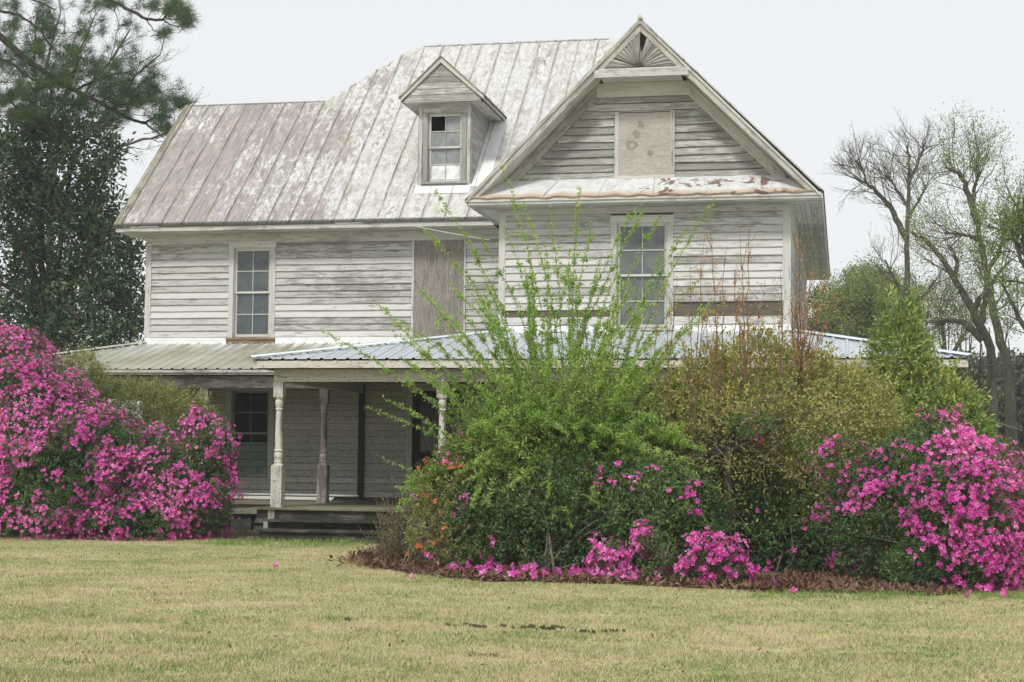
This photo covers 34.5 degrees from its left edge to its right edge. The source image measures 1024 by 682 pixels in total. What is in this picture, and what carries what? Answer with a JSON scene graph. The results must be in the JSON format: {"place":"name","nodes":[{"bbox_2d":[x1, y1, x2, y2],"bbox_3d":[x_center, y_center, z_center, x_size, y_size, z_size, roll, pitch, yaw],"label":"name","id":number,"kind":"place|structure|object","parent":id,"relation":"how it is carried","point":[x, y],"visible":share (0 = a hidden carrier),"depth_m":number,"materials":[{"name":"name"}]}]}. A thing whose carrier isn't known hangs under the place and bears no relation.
{"place":"outdoors","nodes":[
{"label":"outdoors","id":0,"kind":"place"},
{"bbox_2d":[136,529,258,539],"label":"bare ground","id":1,"kind":"structure","parent":0,"point":[231,534],"depth_m":30.65,"materials":[{"name":"soil"}]},
{"bbox_2d":[41,339,114,530],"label":"evergreen shrub","id":2,"kind":"object","parent":1,"relation":"on","point":[94,369],"visible":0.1,"depth_m":31.01,"materials":[{"name":"green plant"}]},
{"bbox_2d":[63,368,226,533],"bbox_3d":[-6.804,2.063,30.773,3.148,3.133,2.094,0,-4,11],"label":"evergreen shrub","id":3,"kind":"object","parent":1,"relation":"on","point":[162,392],"visible":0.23,"depth_m":30.52,"materials":[{"name":"green plant"}]},
{"bbox_2d":[252,516,267,532],"bbox_3d":[-4.563,3.451,31.583,0.675,0.440,0.485,0,-4,11],"label":"concrete block","id":4,"kind":"object","parent":1,"relation":"on","point":[258,523],"depth_m":31.44,"materials":[{"name":"grey concrete"}]},
{"bbox_2d":[0,459,1023,681],"bbox_3d":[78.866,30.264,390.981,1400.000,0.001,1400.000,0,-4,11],"label":"ground","id":5,"kind":"structure","parent":0,"point":[677,623],"depth_m":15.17,"materials":[{"name":"green plant"}]},
{"bbox_2d":[0,86,145,394],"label":"magnolia tree","id":6,"kind":"object","parent":5,"relation":"on","point":[53,301],"visible":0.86,"depth_m":45.13,"materials":[{"name":"green plant"}]},
{"bbox_2d":[0,319,159,539],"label":"azalea bush","id":7,"kind":"object","parent":5,"relation":"on","point":[30,505],"visible":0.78,"depth_m":28.86,"materials":[{"name":"pink plant"}]},
{"bbox_2d":[0,0,202,137],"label":"pine tree","id":8,"kind":"object","parent":5,"relation":"on","point":[128,95],"visible":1,"depth_m":42.26,"materials":[{"name":"green plant"}]},
{"bbox_2d":[0,0,208,277],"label":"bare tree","id":9,"kind":"object","parent":5,"relation":"on","point":[140,139],"visible":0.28,"depth_m":51.22,"materials":[{"name":"plant"}]},
{"bbox_2d":[70,401,243,541],"bbox_3d":[-6.384,2.275,29.065,2.785,2.498,2.792,-2,-5,30],"label":"azalea bush","id":10,"kind":"object","parent":5,"relation":"on","point":[175,517],"visible":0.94,"depth_m":28.67,"materials":[{"name":"pink plant"}]},
{"bbox_2d":[2,617,625,656],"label":"bare soil","id":11,"kind":"structure","parent":5,"relation":"on","point":[543,627],"depth_m":14.15,"materials":[{"name":"brown soil"}]},
{"bbox_2d":[0,14,974,545],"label":"farmhouse","id":12,"kind":"object","parent":5,"relation":"on","point":[278,238],"visible":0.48,"depth_m":34.75,"materials":[{"name":"paint"}]},
{"bbox_2d":[225,388,274,482],"bbox_3d":[-5.611,1.959,35.364,1.140,2.157,0.160,0,-4,11],"label":"window","id":13,"kind":"structure","parent":12,"relation":"in","point":[252,414],"depth_m":35.40,"materials":[{"name":"black glass"}]},
{"bbox_2d":[225,241,276,342],"bbox_3d":[-5.600,-1.053,35.583,1.120,2.197,0.160,0,-4,11],"label":"window","id":14,"kind":"structure","parent":12,"relation":"in","point":[252,266],"depth_m":35.62,"materials":[{"name":"paint"}]},
{"bbox_2d":[230,495,333,499],"bbox_3d":[-5.200,3.249,34.337,3.120,0.056,0.048,0,-4,11],"label":"white pipe","id":15,"kind":"object","parent":12,"relation":"on","point":[285,497],"visible":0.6,"depth_m":34.22,"materials":[{"name":"plastic"}]},
{"bbox_2d":[234,497,332,500],"bbox_3d":[-5.150,3.267,34.203,2.970,0.056,0.048,0,-4,11],"label":"white pipe","id":16,"kind":"object","parent":12,"relation":"on","point":[263,498],"visible":0.6,"depth_m":34.08,"materials":[{"name":"plastic"}]},
{"bbox_2d":[228,493,357,496],"bbox_3d":[-5.014,3.204,34.425,3.750,0.056,0.048,0,-4,11],"label":"white pipe","id":17,"kind":"object","parent":12,"relation":"on","point":[268,494],"visible":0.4,"depth_m":34.29,"materials":[{"name":"plastic"}]},
{"bbox_2d":[412,391,465,497],"bbox_3d":[-1.499,2.228,34.652,1.240,2.380,0.350,0,-4,11],"label":"door","id":18,"kind":"structure","parent":12,"relation":"in","point":[423,446],"depth_m":34.65,"materials":[{"name":"green paint"}]},
{"bbox_2d":[610,215,674,331],"bbox_3d":[2.469,-1.254,31.311,1.250,2.267,0.160,0,-4,11],"label":"window","id":19,"kind":"structure","parent":12,"relation":"in","point":[663,234],"depth_m":31.35,"materials":[{"name":"paint"}]},
{"bbox_2d":[614,110,674,178],"bbox_3d":[2.524,-3.725,31.434,1.170,1.335,0.075,0,-4,11],"label":"window frame","id":20,"kind":"structure","parent":12,"relation":"in","point":[672,112],"depth_m":31.37,"materials":[{"name":"white wood"}]},
{"bbox_2d":[795,237,797,331],"bbox_3d":[5.923,-1.055,34.579,0.150,2.107,1.260,0,-4,11],"label":"window","id":21,"kind":"structure","parent":12,"relation":"in","point":[796,256],"depth_m":35.06,"materials":[{"name":"paint"}]},
{"bbox_2d":[968,363,1023,366],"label":"service cable","id":22,"kind":"object","parent":12,"relation":"attached to","point":[997,364],"visible":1,"depth_m":27.81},
{"bbox_2d":[0,539,1014,674],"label":"fallen leaves","id":23,"kind":"object","parent":5,"relation":"on","point":[823,580],"depth_m":19.56,"materials":[{"name":"brown plant"}]},
{"bbox_2d":[484,560,492,566],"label":"fallen blossom","id":24,"kind":"object","parent":23,"relation":"on","point":[488,562],"visible":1,"depth_m":20.77,"materials":[{"name":"pink plant"}]},
{"bbox_2d":[494,565,502,572],"bbox_3d":[-0.166,2.822,20.372,0.120,0.121,0.029,-1,-4,16],"label":"fallen blossom","id":25,"kind":"object","parent":23,"relation":"on","point":[498,569],"visible":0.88,"depth_m":20.38,"materials":[{"name":"pink plant"}]},
{"bbox_2d":[507,570,516,576],"bbox_3d":[0.002,2.771,19.663,0.128,0.089,0.100,2,-4,-21],"label":"fallen blossom","id":26,"kind":"object","parent":23,"relation":"on","point":[509,573],"visible":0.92,"depth_m":19.68,"materials":[{"name":"pink plant"}]},
{"bbox_2d":[513,569,520,576],"bbox_3d":[0.064,2.737,19.466,0.097,0.095,0.028,0,-4,4],"label":"fallen blossom","id":27,"kind":"object","parent":23,"relation":"on","point":[517,572],"visible":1,"depth_m":19.46,"materials":[{"name":"pink plant"}]},
{"bbox_2d":[529,568,537,578],"bbox_3d":[0.243,2.705,19.179,0.134,0.126,0.050,3,-5,-35],"label":"fallen blossom","id":28,"kind":"object","parent":23,"relation":"on","point":[532,573],"visible":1,"depth_m":19.19,"materials":[{"name":"pink plant"}]},
{"bbox_2d":[530,562,537,568],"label":"fallen blossom","id":29,"kind":"object","parent":23,"relation":"on","point":[534,566],"visible":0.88,"depth_m":20.60,"materials":[{"name":"pink plant"}]},
{"bbox_2d":[571,569,580,574],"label":"fallen blossom","id":30,"kind":"object","parent":23,"relation":"on","point":[576,572],"visible":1,"depth_m":19.28,"materials":[{"name":"pink plant"}]},
{"bbox_2d":[975,583,982,590],"bbox_3d":[5.191,2.736,18.349,0.046,0.102,0.116,4,-5,-36],"label":"fallen blossom","id":31,"kind":"object","parent":23,"relation":"on","point":[980,586],"visible":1,"depth_m":18.34,"materials":[{"name":"pink plant"}]},
{"bbox_2d":[366,564,995,595],"bbox_3d":[3.011,3.303,25.436,10.056,0.001,14.219,0,-4,11],"label":"planting bed","id":32,"kind":"object","parent":5,"relation":"on","point":[593,582],"visible":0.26,"depth_m":19.38,"materials":[{"name":"brown soil"}]},
{"bbox_2d":[339,459,453,561],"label":"dry shrub","id":33,"kind":"object","parent":32,"relation":"on","point":[390,543],"visible":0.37,"depth_m":22.67,"materials":[{"name":"brown plant"}]},
{"bbox_2d":[400,427,511,569],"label":"azalea bush","id":34,"kind":"object","parent":32,"relation":"on","point":[433,554],"visible":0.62,"depth_m":21.54,"materials":[{"name":"green plant"}]},
{"bbox_2d":[380,283,721,552],"bbox_3d":[0.496,1.164,21.951,4.767,3.744,2.760,0,-4,11],"label":"arching shrub","id":35,"kind":"object","parent":32,"relation":"on","point":[617,437],"visible":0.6,"depth_m":21.33,"materials":[{"name":"green plant"}]},
{"bbox_2d":[322,165,817,556],"bbox_3d":[0.810,0.264,22.539,6.775,5.622,2.401,0,-4,11],"label":"arching shrub","id":36,"kind":"object","parent":32,"relation":"on","point":[604,345],"visible":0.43,"depth_m":22.66,"materials":[{"name":"green plant"}]},
{"bbox_2d":[414,333,745,562],"bbox_3d":[0.893,1.480,21.939,4.451,3.125,2.959,0,-4,11],"label":"green undershrub","id":37,"kind":"object","parent":32,"relation":"on","point":[580,394],"visible":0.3,"depth_m":21.41,"materials":[{"name":"green plant"}]},
{"bbox_2d":[437,431,746,575],"bbox_3d":[0.992,2.097,21.196,4.130,2.006,1.907,-1,-4,18],"label":"azalea bush","id":38,"kind":"object","parent":32,"relation":"on","point":[615,516],"visible":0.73,"depth_m":20.82,"materials":[{"name":"green plant"}]},
{"bbox_2d":[579,531,632,581],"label":"azalea bush","id":39,"kind":"object","parent":32,"relation":"on","point":[611,562],"visible":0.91,"depth_m":19.79,"materials":[{"name":"pink plant"}]},
{"bbox_2d":[624,519,696,582],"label":"azalea bush","id":40,"kind":"object","parent":32,"relation":"on","point":[647,541],"visible":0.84,"depth_m":19.73,"materials":[{"name":"green plant"}]},
{"bbox_2d":[673,526,762,586],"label":"azalea bush","id":41,"kind":"object","parent":32,"relation":"on","point":[709,545],"visible":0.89,"depth_m":19.23,"materials":[{"name":"pink plant"}]},
{"bbox_2d":[672,453,863,574],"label":"azalea bush","id":42,"kind":"object","parent":32,"relation":"on","point":[777,556],"visible":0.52,"depth_m":21.21,"materials":[{"name":"green plant"}]},
{"bbox_2d":[639,218,899,565],"bbox_3d":[3.119,0.768,21.438,3.831,4.508,2.188,0,-4,11],"label":"crape myrtle","id":43,"kind":"object","parent":32,"relation":"on","point":[725,451],"visible":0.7,"depth_m":21.12,"materials":[{"name":"brown plant"}]},
{"bbox_2d":[624,315,928,566],"bbox_3d":[3.489,1.353,22.196,4.238,3.514,3.457,0,-4,11],"label":"privet shrub","id":44,"kind":"object","parent":32,"relation":"on","point":[821,363],"visible":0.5,"depth_m":21.65,"materials":[{"name":"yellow plant"}]},
{"bbox_2d":[723,407,917,530],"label":"azalea bush","id":45,"kind":"object","parent":32,"relation":"on","point":[829,443],"visible":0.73,"depth_m":20.31,"materials":[{"name":"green plant"}]},
{"bbox_2d":[814,402,1023,592],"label":"azalea bush","id":46,"kind":"object","parent":32,"relation":"on","point":[965,548],"visible":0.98,"depth_m":19.34,"materials":[{"name":"pink plant"}]},
{"bbox_2d":[833,276,1011,558],"bbox_3d":[5.838,1.127,23.704,2.656,4.174,2.033,0,-4,11],"label":"laurel shrub","id":47,"kind":"object","parent":32,"relation":"on","point":[919,356],"visible":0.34,"depth_m":23.71,"materials":[{"name":"green plant"}]},
{"bbox_2d":[788,586,797,594],"bbox_3d":[3.062,2.720,17.963,0.116,0.109,0.041,1,-4,-8],"label":"fallen blossom","id":48,"kind":"object","parent":5,"relation":"on","point":[793,589],"visible":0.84,"depth_m":17.95,"materials":[{"name":"pink plant"}]},
{"bbox_2d":[807,250,948,341],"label":"deciduous tree","id":49,"kind":"object","parent":5,"relation":"on","point":[854,304],"visible":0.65,"depth_m":78.17,"materials":[{"name":"green plant"}]},
{"bbox_2d":[819,109,983,339],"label":"bare tree","id":50,"kind":"object","parent":5,"relation":"on","point":[887,204],"visible":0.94,"depth_m":60.83,"materials":[{"name":"grey plant"}]},
{"bbox_2d":[810,347,1023,488],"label":"woods","id":51,"kind":"object","parent":5,"relation":"on","point":[1018,373],"visible":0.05,"depth_m":69.70,"materials":[{"name":"grey plant"}]},
{"bbox_2d":[831,327,1023,487],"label":"woodland trunks","id":52,"kind":"object","parent":5,"relation":"on","point":[971,375],"visible":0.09,"depth_m":62.91,"materials":[{"name":"brown plant"}]},
{"bbox_2d":[865,240,1004,392],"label":"deciduous tree","id":53,"kind":"object","parent":5,"relation":"on","point":[946,287],"visible":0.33,"depth_m":64.03,"materials":[{"name":"green plant"}]},
{"bbox_2d":[873,196,1020,449],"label":"deciduous tree","id":54,"kind":"object","parent":5,"relation":"on","point":[979,332],"visible":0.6,"depth_m":58.14,"materials":[{"name":"grey plant"}]},
{"bbox_2d":[882,100,1023,470],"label":"deciduous tree","id":55,"kind":"object","parent":5,"relation":"on","point":[1008,384],"visible":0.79,"depth_m":54.13,"materials":[{"name":"grey plant"}]},
{"bbox_2d":[947,153,1023,341],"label":"deciduous tree","id":56,"kind":"object","parent":5,"relation":"on","point":[1004,231],"visible":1,"depth_m":50.30,"materials":[{"name":"green plant"}]},
{"bbox_2d":[983,584,992,590],"bbox_3d":[5.283,2.736,18.299,0.099,0.086,0.068,1,-4,0],"label":"fallen blossom","id":57,"kind":"object","parent":5,"relation":"on","point":[989,588],"visible":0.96,"depth_m":18.30,"materials":[{"name":"pink plant"}]},
{"bbox_2d":[977,470,1023,534],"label":"undergrowth","id":58,"kind":"object","parent":5,"relation":"on","point":[1004,505],"visible":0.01,"depth_m":33.31,"materials":[{"name":"green plant"}]},
{"bbox_2d":[1000,587,1008,596],"bbox_3d":[5.328,2.722,17.845,0.029,0.113,0.120,3,-5,-33],"label":"fallen blossom","id":59,"kind":"object","parent":5,"relation":"on","point":[1004,592],"visible":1,"depth_m":17.85,"materials":[{"name":"pink plant"}]},
{"bbox_2d":[0,0,1023,451],"label":"sky","id":60,"kind":"structure","parent":0,"point":[802,72],"materials":[{"name":"white"}]},
{"bbox_2d":[807,283,843,489],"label":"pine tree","id":61,"kind":"object","parent":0,"point":[818,324],"visible":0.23,"depth_m":82.59,"materials":[{"name":"green plant"}]},
{"bbox_2d":[827,310,863,339],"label":"pine tree","id":62,"kind":"object","parent":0,"point":[841,333],"visible":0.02,"depth_m":97.42,"materials":[{"name":"green plant"}]},
{"bbox_2d":[835,259,902,338],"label":"pine tree","id":63,"kind":"object","parent":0,"point":[845,275],"visible":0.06,"depth_m":93.94,"materials":[{"name":"green plant"}]}
]}

